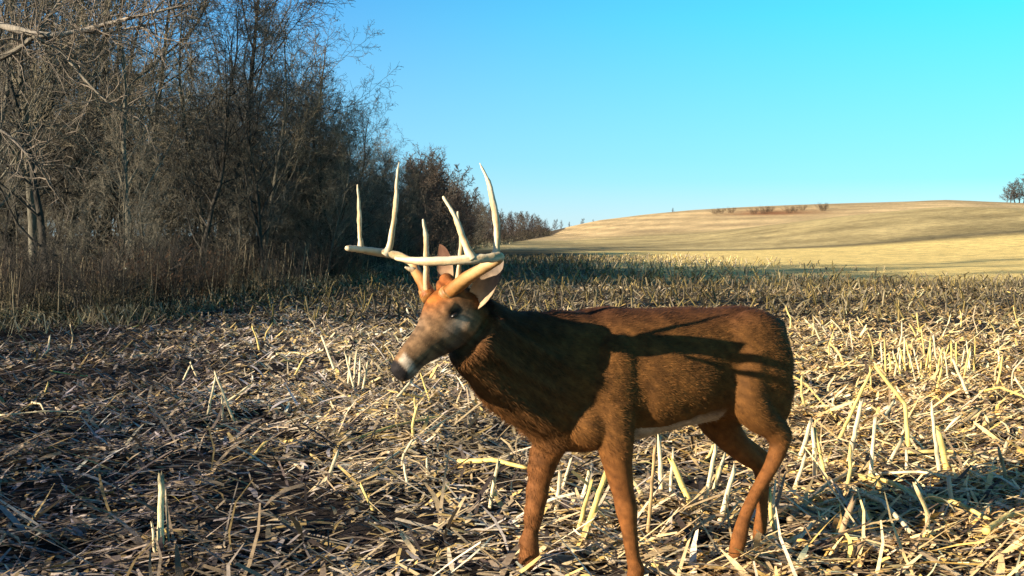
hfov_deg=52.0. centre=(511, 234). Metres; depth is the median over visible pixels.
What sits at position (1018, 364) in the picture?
corn stalk
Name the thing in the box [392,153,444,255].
bare tree
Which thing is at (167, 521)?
corn stalk
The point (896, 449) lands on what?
corn stalk
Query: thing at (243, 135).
bare tree
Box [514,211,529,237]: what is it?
bare tree
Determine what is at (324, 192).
bare tree
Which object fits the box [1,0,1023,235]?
sky
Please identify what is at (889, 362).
corn stalk
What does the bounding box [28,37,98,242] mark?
bare tree
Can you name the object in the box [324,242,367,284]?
shrub
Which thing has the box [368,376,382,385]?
corn stalk
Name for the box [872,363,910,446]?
corn stalk
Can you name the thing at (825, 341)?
corn stalk
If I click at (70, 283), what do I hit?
shrub
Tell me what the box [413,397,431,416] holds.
corn stalk
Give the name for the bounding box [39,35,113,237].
bare tree
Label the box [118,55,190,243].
bare tree
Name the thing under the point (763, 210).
shrub
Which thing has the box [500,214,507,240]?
bare tree
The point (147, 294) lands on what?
shrub
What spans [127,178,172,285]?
tree
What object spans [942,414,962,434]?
corn stalk
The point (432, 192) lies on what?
bare tree
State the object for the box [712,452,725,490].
corn stalk
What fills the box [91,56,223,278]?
bare tree
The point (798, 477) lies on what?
corn stalk
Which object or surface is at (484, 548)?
corn stalk
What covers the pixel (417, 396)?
corn stalk
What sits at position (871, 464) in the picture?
corn stalk
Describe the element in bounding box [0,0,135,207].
bare tree
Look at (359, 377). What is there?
corn stalk
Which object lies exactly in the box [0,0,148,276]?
bare tree
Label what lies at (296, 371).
corn stalk
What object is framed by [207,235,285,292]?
shrub
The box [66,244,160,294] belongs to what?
shrub
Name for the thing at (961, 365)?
corn stalk
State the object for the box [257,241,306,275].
shrub
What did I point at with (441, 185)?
bare tree
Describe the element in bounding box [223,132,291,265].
bare tree
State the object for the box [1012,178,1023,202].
bare tree
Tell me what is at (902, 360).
corn stalk
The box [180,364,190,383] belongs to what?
corn stalk
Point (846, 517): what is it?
corn stalk
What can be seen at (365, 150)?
bare tree
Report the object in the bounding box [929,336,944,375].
corn stalk
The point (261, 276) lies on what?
shrub
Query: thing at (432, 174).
bare tree
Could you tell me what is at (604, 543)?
corn litter
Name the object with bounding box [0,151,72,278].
tree
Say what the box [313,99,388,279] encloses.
bare tree
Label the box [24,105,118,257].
bare tree
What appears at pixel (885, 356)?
corn stalk
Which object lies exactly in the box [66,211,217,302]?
shrub
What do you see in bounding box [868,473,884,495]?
corn stalk
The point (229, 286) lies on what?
weed stems
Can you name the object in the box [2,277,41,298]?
shrub
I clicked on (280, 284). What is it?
shrub
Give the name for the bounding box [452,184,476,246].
bare tree
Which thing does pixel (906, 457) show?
corn stalk
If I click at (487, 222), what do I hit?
bare tree
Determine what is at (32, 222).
bare tree
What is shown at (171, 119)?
bare tree
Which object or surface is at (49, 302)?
shrub
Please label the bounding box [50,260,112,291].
shrub
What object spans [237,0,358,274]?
bare tree
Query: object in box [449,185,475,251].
bare tree
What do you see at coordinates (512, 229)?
bare tree
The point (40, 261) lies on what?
shrub
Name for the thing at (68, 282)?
shrub
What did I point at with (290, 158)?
bare tree
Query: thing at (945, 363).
corn stalk
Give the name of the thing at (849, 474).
corn stalk
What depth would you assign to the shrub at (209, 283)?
18.48 m
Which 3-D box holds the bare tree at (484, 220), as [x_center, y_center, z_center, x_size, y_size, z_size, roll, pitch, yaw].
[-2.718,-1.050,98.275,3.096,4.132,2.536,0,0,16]
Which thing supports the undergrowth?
on the ground at (940, 236)
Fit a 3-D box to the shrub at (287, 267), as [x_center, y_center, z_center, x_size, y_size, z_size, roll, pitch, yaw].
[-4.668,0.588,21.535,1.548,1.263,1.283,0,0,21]
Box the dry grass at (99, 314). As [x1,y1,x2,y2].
[0,239,512,336]
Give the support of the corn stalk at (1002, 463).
on the ground at (940, 236)
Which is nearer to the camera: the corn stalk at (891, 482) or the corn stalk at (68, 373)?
the corn stalk at (891, 482)
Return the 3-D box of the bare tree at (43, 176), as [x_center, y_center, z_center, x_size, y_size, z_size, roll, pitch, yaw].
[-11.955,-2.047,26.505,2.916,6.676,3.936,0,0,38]
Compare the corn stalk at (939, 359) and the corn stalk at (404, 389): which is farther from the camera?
the corn stalk at (939, 359)
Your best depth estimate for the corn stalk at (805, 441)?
5.87 m
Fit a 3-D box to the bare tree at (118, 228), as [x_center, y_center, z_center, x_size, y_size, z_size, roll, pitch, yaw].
[-10.034,-1.812,26.201,4.189,6.202,5.177,0,7,32]
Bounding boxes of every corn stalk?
[0,410,85,415]
[24,401,45,413]
[40,334,50,357]
[50,370,87,377]
[55,323,73,349]
[139,489,170,560]
[144,471,178,554]
[151,521,166,566]
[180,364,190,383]
[201,372,216,420]
[212,383,251,408]
[214,371,234,421]
[221,394,223,421]
[247,440,268,459]
[251,323,259,349]
[276,351,305,354]
[278,357,304,376]
[320,334,335,373]
[323,449,338,485]
[335,354,350,383]
[341,414,444,442]
[344,351,372,392]
[346,403,471,489]
[353,351,373,383]
[357,356,367,389]
[360,482,374,510]
[361,360,368,392]
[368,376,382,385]
[388,390,427,397]
[390,379,413,406]
[393,402,418,438]
[401,439,429,473]
[403,461,426,491]
[412,372,432,405]
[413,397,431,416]
[426,458,441,485]
[455,543,502,550]
[457,457,526,471]
[488,456,499,507]
[554,469,561,512]
[560,456,586,492]
[566,471,640,538]
[576,477,609,532]
[581,470,591,499]
[632,440,656,533]
[633,478,646,501]
[642,434,663,502]
[667,455,701,516]
[668,448,682,505]
[702,442,714,462]
[702,444,717,510]
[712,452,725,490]
[717,462,735,523]
[769,486,783,540]
[785,305,803,330]
[786,466,857,522]
[788,450,805,488]
[790,423,825,481]
[793,375,835,419]
[795,335,847,353]
[795,416,818,461]
[797,487,829,495]
[800,373,805,405]
[805,319,820,340]
[813,315,827,334]
[814,425,842,478]
[823,443,851,491]
[827,364,869,368]
[827,374,836,394]
[828,330,833,357]
[828,342,844,364]
[831,367,873,447]
[832,383,849,406]
[835,494,878,543]
[841,485,915,533]
[846,397,863,466]
[854,397,895,428]
[856,473,933,505]
[867,332,879,357]
[867,415,899,484]
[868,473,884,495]
[869,366,871,390]
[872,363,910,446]
[874,466,964,480]
[880,341,886,363]
[880,346,899,376]
[884,337,886,375]
[884,435,910,469]
[888,352,891,372]
[889,348,905,370]
[891,355,901,376]
[897,318,902,348]
[898,352,900,374]
[901,504,945,520]
[902,354,916,381]
[903,337,907,366]
[904,449,987,454]
[905,340,924,377]
[905,449,908,470]
[912,347,919,378]
[913,482,953,545]
[916,313,920,332]
[916,336,931,370]
[919,360,922,380]
[920,328,924,355]
[924,398,941,479]
[925,351,948,378]
[926,493,993,521]
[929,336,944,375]
[933,335,946,374]
[935,364,944,393]
[936,347,942,376]
[936,426,968,469]
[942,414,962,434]
[946,475,956,516]
[950,340,953,367]
[950,354,970,397]
[951,341,957,371]
[952,408,981,429]
[956,346,970,376]
[958,346,964,366]
[961,339,975,371]
[966,341,973,372]
[971,454,1020,462]
[973,385,1023,397]
[981,511,1023,534]
[983,397,1005,410]
[984,347,999,363]
[992,446,1009,495]
[995,355,1002,390]
[1002,436,1019,457]
[1010,357,1023,389]
[1014,376,1023,391]
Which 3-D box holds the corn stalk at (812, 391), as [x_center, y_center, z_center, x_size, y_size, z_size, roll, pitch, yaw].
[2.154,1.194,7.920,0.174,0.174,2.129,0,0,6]
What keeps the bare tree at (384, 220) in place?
on the ground at (940, 236)
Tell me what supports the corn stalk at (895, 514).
on the ground at (940, 236)
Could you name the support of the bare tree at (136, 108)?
on the ground at (940, 236)
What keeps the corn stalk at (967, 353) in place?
on the ground at (940, 236)
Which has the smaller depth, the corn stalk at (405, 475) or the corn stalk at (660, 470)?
the corn stalk at (660, 470)
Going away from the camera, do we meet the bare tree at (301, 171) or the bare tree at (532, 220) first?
the bare tree at (301, 171)
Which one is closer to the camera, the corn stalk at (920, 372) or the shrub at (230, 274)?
the corn stalk at (920, 372)
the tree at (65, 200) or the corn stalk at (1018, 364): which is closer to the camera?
the corn stalk at (1018, 364)
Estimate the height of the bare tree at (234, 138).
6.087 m
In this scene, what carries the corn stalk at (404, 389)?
on the ground at (940, 236)
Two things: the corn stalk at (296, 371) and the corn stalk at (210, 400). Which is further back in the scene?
the corn stalk at (296, 371)
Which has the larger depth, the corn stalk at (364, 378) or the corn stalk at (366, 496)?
the corn stalk at (364, 378)
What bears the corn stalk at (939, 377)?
on the ground at (940, 236)
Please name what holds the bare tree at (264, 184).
on the ground at (940, 236)
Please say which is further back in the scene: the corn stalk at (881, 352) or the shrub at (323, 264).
the shrub at (323, 264)
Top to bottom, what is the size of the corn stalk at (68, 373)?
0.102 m
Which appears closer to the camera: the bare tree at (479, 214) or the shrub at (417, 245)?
the shrub at (417, 245)
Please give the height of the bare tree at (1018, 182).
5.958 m
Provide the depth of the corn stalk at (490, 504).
4.75 m
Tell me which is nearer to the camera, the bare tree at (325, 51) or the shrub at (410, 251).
the bare tree at (325, 51)
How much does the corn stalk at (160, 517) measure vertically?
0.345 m
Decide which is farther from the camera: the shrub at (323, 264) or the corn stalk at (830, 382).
the shrub at (323, 264)
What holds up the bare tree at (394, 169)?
on the ground at (940, 236)
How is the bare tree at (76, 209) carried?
on the ground at (940, 236)
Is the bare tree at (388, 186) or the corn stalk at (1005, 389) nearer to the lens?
the corn stalk at (1005, 389)
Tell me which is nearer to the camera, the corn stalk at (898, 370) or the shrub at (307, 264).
the corn stalk at (898, 370)
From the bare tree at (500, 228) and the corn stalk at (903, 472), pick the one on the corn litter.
the corn stalk at (903, 472)
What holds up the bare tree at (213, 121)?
on the ground at (940, 236)
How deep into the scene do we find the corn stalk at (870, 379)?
8.14 m
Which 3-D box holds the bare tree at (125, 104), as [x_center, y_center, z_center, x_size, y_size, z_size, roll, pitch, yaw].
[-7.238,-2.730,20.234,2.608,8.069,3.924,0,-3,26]
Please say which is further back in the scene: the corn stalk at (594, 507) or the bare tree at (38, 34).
the bare tree at (38, 34)
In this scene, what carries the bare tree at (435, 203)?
on the ground at (940, 236)
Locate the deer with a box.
[345,163,795,575]
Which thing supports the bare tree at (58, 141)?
on the ground at (940, 236)
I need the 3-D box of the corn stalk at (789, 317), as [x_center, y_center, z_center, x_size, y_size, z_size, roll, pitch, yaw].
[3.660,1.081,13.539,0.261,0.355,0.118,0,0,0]
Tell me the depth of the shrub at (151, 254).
18.59 m
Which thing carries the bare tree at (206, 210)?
on the ground at (940, 236)
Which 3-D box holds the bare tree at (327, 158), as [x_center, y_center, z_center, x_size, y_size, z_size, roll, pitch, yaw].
[-4.308,-1.236,25.537,4.208,5.042,3.405,5,0,-3]
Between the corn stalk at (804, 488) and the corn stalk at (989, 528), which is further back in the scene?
the corn stalk at (804, 488)
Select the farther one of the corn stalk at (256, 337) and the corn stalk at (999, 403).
the corn stalk at (256, 337)
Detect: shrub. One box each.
[0,207,85,319]
[0,221,90,313]
[0,224,98,304]
[0,237,64,313]
[0,244,36,284]
[0,260,36,307]
[2,206,134,280]
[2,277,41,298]
[20,281,69,316]
[22,224,148,315]
[25,224,179,319]
[38,262,100,300]
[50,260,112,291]
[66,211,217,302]
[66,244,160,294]
[75,234,200,298]
[78,240,160,285]
[81,252,164,315]
[85,275,146,311]
[89,250,160,307]
[98,231,189,296]
[120,223,235,309]
[123,232,219,315]
[149,203,286,277]
[154,232,246,296]
[172,249,242,303]
[189,251,236,292]
[191,241,259,299]
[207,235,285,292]
[213,245,278,296]
[229,245,309,296]
[237,257,284,281]
[239,236,322,288]
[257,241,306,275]
[271,231,346,281]
[273,213,379,279]
[275,238,339,286]
[292,241,361,278]
[299,228,369,285]
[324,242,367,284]
[350,234,395,270]
[368,226,447,253]
[396,229,417,256]
[396,233,432,256]
[402,221,461,256]
[408,228,446,256]
[757,206,771,213]
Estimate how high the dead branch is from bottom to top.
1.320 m
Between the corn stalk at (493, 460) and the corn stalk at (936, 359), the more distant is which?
the corn stalk at (936, 359)
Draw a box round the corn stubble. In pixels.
[121,252,1023,325]
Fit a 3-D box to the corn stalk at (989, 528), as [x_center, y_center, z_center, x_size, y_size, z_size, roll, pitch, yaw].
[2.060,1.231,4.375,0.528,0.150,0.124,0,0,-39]
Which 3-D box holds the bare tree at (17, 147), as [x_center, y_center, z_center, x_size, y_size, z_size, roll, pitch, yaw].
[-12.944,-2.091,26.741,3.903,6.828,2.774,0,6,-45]
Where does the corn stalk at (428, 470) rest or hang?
on the ground at (940, 236)
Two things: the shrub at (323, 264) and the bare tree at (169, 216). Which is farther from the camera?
the bare tree at (169, 216)
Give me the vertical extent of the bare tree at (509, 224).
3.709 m
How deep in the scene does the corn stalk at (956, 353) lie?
9.18 m
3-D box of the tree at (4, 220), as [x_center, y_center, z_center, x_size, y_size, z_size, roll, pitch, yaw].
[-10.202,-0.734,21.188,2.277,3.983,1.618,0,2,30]
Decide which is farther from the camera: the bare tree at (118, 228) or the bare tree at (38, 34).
the bare tree at (118, 228)
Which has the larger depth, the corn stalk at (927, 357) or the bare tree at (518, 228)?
the bare tree at (518, 228)
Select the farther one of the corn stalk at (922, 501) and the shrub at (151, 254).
the shrub at (151, 254)
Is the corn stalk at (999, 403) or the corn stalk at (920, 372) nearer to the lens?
the corn stalk at (999, 403)
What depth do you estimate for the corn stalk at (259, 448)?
5.79 m
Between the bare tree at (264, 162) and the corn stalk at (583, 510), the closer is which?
the corn stalk at (583, 510)
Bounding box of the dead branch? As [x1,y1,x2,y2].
[139,248,197,299]
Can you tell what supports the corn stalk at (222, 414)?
on the ground at (940, 236)
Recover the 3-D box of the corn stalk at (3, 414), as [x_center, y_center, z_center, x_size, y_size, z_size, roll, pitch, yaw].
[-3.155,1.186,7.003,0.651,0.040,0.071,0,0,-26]
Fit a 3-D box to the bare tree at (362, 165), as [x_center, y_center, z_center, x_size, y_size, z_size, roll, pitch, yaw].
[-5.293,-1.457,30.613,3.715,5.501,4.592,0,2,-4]
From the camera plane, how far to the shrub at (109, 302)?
15.14 m
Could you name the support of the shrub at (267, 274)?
on the ground at (940, 236)
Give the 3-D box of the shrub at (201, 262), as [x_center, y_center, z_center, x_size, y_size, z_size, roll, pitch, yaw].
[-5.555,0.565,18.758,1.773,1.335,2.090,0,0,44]
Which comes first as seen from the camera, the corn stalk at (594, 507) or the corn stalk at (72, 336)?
the corn stalk at (594, 507)
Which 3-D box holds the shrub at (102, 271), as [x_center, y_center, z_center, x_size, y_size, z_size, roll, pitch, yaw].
[-6.025,0.541,15.135,1.481,1.457,1.786,0,0,4]
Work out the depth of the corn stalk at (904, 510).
4.61 m
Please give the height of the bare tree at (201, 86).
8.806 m
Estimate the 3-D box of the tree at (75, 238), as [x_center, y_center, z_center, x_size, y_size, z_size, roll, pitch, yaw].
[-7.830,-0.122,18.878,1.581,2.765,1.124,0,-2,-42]
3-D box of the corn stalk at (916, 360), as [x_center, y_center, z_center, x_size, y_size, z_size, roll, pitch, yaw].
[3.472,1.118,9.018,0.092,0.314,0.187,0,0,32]
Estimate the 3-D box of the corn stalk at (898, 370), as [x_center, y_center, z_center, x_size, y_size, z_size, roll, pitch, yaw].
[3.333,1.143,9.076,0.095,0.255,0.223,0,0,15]
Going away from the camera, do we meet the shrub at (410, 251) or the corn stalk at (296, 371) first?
the corn stalk at (296, 371)
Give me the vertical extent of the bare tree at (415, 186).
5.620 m
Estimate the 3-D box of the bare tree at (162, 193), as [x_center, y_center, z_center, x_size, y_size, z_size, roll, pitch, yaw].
[-9.396,-1.791,27.571,3.569,6.244,2.537,0,7,12]
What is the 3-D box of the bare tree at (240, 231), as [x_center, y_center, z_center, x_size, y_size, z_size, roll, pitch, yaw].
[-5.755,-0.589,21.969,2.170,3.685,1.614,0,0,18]
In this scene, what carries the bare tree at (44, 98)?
on the ground at (940, 236)
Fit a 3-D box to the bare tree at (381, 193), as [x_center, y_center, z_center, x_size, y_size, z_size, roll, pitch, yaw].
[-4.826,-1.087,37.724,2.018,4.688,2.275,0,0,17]
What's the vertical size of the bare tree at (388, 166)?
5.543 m
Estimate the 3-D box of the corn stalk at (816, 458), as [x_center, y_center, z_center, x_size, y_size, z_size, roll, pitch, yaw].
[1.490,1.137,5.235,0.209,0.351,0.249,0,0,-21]
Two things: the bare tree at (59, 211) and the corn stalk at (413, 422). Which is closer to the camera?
the corn stalk at (413, 422)
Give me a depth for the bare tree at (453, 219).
65.36 m
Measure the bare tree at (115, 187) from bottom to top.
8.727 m
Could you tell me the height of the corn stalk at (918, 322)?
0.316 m
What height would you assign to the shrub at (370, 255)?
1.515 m
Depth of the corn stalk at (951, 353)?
9.49 m
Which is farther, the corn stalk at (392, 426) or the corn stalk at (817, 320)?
the corn stalk at (817, 320)
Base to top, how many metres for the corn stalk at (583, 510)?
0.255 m
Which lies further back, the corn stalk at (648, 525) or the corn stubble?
the corn stubble
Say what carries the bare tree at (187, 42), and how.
on the ground at (940, 236)
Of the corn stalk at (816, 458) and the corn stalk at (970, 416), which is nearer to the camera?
the corn stalk at (816, 458)
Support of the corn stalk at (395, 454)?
on the ground at (940, 236)
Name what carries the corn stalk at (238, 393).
on the ground at (940, 236)
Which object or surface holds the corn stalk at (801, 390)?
on the ground at (940, 236)
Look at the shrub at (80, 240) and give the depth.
18.77 m
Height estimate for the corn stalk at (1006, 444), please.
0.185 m
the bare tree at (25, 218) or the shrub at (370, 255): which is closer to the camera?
the bare tree at (25, 218)
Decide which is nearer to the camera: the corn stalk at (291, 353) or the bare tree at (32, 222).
the corn stalk at (291, 353)
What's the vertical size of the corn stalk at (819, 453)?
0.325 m
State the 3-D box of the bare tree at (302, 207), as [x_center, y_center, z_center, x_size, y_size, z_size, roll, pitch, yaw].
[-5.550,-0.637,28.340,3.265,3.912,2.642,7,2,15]
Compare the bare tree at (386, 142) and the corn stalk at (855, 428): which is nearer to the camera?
the corn stalk at (855, 428)
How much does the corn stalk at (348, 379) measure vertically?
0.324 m
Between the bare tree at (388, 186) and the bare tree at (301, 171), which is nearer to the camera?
the bare tree at (301, 171)
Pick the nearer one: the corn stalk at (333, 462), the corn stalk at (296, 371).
the corn stalk at (333, 462)
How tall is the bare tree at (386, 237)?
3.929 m
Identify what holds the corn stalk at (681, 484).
on the ground at (940, 236)
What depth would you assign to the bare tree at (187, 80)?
24.87 m
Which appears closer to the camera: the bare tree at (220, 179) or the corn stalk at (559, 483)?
the corn stalk at (559, 483)
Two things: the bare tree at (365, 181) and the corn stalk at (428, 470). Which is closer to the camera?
the corn stalk at (428, 470)
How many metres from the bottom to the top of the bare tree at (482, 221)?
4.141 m
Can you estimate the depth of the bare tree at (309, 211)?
28.89 m
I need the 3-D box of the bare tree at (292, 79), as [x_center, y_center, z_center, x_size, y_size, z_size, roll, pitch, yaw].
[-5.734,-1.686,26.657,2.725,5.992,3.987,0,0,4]
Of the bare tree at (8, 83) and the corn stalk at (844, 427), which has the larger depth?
the bare tree at (8, 83)
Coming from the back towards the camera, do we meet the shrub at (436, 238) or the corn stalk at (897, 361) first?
the shrub at (436, 238)
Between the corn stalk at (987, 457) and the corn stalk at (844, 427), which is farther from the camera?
the corn stalk at (844, 427)
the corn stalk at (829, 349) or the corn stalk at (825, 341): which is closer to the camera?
the corn stalk at (829, 349)
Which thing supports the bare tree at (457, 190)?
on the ground at (940, 236)
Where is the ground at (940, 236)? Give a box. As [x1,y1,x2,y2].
[0,200,1023,575]
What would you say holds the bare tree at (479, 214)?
on the ground at (940, 236)
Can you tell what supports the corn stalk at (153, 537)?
on the ground at (940, 236)
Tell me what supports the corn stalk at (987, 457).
on the ground at (940, 236)
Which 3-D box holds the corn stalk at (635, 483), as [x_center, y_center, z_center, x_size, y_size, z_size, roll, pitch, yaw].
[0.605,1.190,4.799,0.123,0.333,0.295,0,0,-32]
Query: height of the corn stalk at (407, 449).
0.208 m
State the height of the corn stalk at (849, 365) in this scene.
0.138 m
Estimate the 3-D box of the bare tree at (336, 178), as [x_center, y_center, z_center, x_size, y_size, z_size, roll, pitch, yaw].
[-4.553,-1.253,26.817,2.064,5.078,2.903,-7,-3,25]
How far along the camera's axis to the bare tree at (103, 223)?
26.88 m
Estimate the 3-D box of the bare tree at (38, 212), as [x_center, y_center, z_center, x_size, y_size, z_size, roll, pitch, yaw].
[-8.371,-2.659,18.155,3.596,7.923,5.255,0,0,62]
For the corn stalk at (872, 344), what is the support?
on the ground at (940, 236)
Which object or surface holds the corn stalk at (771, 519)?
on the ground at (940, 236)
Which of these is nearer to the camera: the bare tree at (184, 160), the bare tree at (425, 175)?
the bare tree at (184, 160)
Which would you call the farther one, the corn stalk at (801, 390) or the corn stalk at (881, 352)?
the corn stalk at (881, 352)
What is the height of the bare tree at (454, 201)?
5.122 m
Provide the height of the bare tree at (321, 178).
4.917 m
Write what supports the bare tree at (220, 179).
on the ground at (940, 236)
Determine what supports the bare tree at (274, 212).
on the ground at (940, 236)
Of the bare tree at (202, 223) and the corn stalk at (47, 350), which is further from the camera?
the bare tree at (202, 223)
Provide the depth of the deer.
3.62 m
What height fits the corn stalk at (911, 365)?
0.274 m
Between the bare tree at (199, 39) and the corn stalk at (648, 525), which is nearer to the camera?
the corn stalk at (648, 525)
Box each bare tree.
[0,0,93,199]
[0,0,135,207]
[0,0,144,293]
[0,0,145,273]
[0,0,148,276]
[0,0,169,230]
[0,0,175,291]
[0,0,222,220]
[0,30,37,211]
[0,31,69,245]
[0,129,59,244]
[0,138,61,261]
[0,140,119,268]
[0,148,67,252]
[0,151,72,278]
[1,26,98,242]
[1,38,56,174]
[2,123,111,258]
[3,0,168,264]
[3,0,239,263]
[3,175,66,259]
[4,44,134,251]
[16,43,188,259]
[20,22,184,260]
[22,0,179,274]
[23,136,127,256]
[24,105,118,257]
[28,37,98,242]
[30,0,235,271]
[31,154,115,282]
[38,58,148,252]
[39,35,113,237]
[51,49,163,248]
[56,0,308,258]
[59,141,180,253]
[70,89,176,294]
[83,59,145,225]
[83,138,182,251]
[84,57,221,246]
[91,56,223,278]
[103,65,213,255]
[108,0,235,257]
[113,79,220,238]
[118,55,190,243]
[126,0,268,257]
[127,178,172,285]
[129,84,224,253]
[133,0,324,281]
[134,127,194,250]
[137,81,260,250]
[140,166,185,253]
[146,59,278,252]
[150,0,327,284]
[151,0,359,271]
[165,179,221,257]
[170,47,262,249]
[170,116,290,261]
[174,51,235,234]
[176,121,237,248]
[189,13,400,259]
[189,79,278,242]
[194,117,297,276]
[196,89,253,251]
[206,72,279,241]
[209,132,272,257]
[216,86,287,245]
[219,140,340,265]
[220,175,314,270]
[223,48,331,257]
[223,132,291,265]
[230,50,332,265]
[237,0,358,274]
[244,127,312,257]
[257,73,416,271]
[261,87,354,271]
[261,137,352,256]
[261,159,332,265]
[269,74,343,239]
[269,95,390,254]
[270,177,312,258]
[272,138,329,247]
[277,96,311,262]
[279,88,368,274]
[279,201,324,272]
[284,62,370,269]
[285,107,373,268]
[287,69,405,270]
[287,82,382,273]
[307,89,411,265]
[307,178,368,253]
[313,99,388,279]
[329,133,386,261]
[337,149,384,242]
[342,149,401,258]
[342,203,384,268]
[349,128,409,247]
[355,130,428,261]
[360,154,412,264]
[362,146,400,261]
[362,150,442,251]
[362,156,420,264]
[368,142,447,262]
[382,156,429,250]
[391,152,436,253]
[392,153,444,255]
[397,155,438,239]
[398,151,455,244]
[398,156,431,262]
[403,160,464,248]
[409,170,449,243]
[414,148,456,244]
[419,161,470,245]
[424,151,461,244]
[442,183,469,241]
[444,164,475,239]
[444,192,465,250]
[449,172,467,240]
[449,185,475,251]
[452,179,480,236]
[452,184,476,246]
[456,187,483,238]
[461,191,478,241]
[468,194,488,239]
[471,199,491,244]
[473,195,484,237]
[476,202,493,238]
[478,206,491,238]
[484,214,502,242]
[490,213,506,238]
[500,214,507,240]
[503,212,518,235]
[504,212,515,238]
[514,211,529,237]
[514,213,529,237]
[526,216,535,233]
[533,217,545,236]
[999,181,1023,202]
[1000,188,1014,200]
[1011,177,1023,202]
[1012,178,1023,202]
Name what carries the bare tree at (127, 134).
on the ground at (940, 236)
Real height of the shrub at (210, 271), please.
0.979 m
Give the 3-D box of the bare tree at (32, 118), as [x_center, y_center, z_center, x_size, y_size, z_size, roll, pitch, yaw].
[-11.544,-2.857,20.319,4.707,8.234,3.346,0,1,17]
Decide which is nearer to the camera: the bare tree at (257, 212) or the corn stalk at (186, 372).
the corn stalk at (186, 372)
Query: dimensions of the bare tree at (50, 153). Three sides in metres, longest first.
7.270 x 4.156 x 2.954 m
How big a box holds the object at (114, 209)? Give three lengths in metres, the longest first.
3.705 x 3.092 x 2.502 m
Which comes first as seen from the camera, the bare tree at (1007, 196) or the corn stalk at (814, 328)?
the corn stalk at (814, 328)
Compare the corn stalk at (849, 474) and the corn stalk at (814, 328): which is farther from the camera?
the corn stalk at (814, 328)
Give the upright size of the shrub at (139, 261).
1.304 m
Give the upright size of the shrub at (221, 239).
1.893 m
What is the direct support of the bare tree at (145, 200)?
on the ground at (940, 236)
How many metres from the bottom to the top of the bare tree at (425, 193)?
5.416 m
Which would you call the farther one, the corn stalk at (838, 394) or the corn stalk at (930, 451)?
the corn stalk at (838, 394)
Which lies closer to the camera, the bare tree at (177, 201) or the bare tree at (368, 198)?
the bare tree at (177, 201)
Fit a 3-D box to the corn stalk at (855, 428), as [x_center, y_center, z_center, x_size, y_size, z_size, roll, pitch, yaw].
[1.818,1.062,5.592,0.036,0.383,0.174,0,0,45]
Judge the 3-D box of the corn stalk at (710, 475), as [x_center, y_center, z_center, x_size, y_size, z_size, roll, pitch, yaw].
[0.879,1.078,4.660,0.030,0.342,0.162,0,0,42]
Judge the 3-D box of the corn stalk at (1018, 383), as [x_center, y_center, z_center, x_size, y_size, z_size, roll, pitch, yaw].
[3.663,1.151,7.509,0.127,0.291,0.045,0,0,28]
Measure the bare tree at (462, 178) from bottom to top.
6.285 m
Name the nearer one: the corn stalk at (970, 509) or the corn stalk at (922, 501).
the corn stalk at (922, 501)
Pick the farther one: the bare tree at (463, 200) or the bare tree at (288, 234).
the bare tree at (463, 200)
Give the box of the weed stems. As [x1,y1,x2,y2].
[0,237,506,322]
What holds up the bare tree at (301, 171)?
on the ground at (940, 236)
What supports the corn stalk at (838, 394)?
on the ground at (940, 236)
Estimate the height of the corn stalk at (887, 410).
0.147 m
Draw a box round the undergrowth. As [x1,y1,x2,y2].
[0,226,552,291]
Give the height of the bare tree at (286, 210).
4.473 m
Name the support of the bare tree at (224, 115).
on the ground at (940, 236)
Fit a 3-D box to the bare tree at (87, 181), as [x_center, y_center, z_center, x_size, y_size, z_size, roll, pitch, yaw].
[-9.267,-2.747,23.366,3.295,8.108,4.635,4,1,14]
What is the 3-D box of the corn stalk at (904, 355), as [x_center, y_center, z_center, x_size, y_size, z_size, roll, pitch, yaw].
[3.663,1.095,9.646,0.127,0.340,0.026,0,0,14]
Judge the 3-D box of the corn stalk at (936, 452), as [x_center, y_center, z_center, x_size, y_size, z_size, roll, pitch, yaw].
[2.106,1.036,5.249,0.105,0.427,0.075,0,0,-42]
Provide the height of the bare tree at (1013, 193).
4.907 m
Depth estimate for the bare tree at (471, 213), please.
78.89 m
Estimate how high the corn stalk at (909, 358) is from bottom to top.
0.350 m
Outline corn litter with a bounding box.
[0,283,1023,575]
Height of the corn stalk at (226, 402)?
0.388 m
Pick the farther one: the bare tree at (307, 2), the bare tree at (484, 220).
the bare tree at (484, 220)
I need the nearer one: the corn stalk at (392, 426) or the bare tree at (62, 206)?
the corn stalk at (392, 426)
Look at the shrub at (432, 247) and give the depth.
41.22 m
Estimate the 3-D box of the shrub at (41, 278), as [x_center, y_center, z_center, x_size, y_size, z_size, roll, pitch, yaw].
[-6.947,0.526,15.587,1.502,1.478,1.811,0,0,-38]
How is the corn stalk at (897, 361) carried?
on the ground at (940, 236)
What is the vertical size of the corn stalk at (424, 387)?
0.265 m
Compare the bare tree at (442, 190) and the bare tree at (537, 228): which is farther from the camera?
the bare tree at (537, 228)
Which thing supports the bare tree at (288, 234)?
on the ground at (940, 236)
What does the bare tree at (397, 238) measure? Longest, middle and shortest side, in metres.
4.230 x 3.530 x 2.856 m
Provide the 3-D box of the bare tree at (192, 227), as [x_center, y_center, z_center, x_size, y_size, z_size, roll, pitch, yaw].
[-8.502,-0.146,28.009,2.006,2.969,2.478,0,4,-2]
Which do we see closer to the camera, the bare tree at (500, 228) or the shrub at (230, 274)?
the shrub at (230, 274)
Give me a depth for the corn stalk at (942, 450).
5.50 m
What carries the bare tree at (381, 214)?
on the ground at (940, 236)
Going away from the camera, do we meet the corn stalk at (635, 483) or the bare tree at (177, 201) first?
the corn stalk at (635, 483)

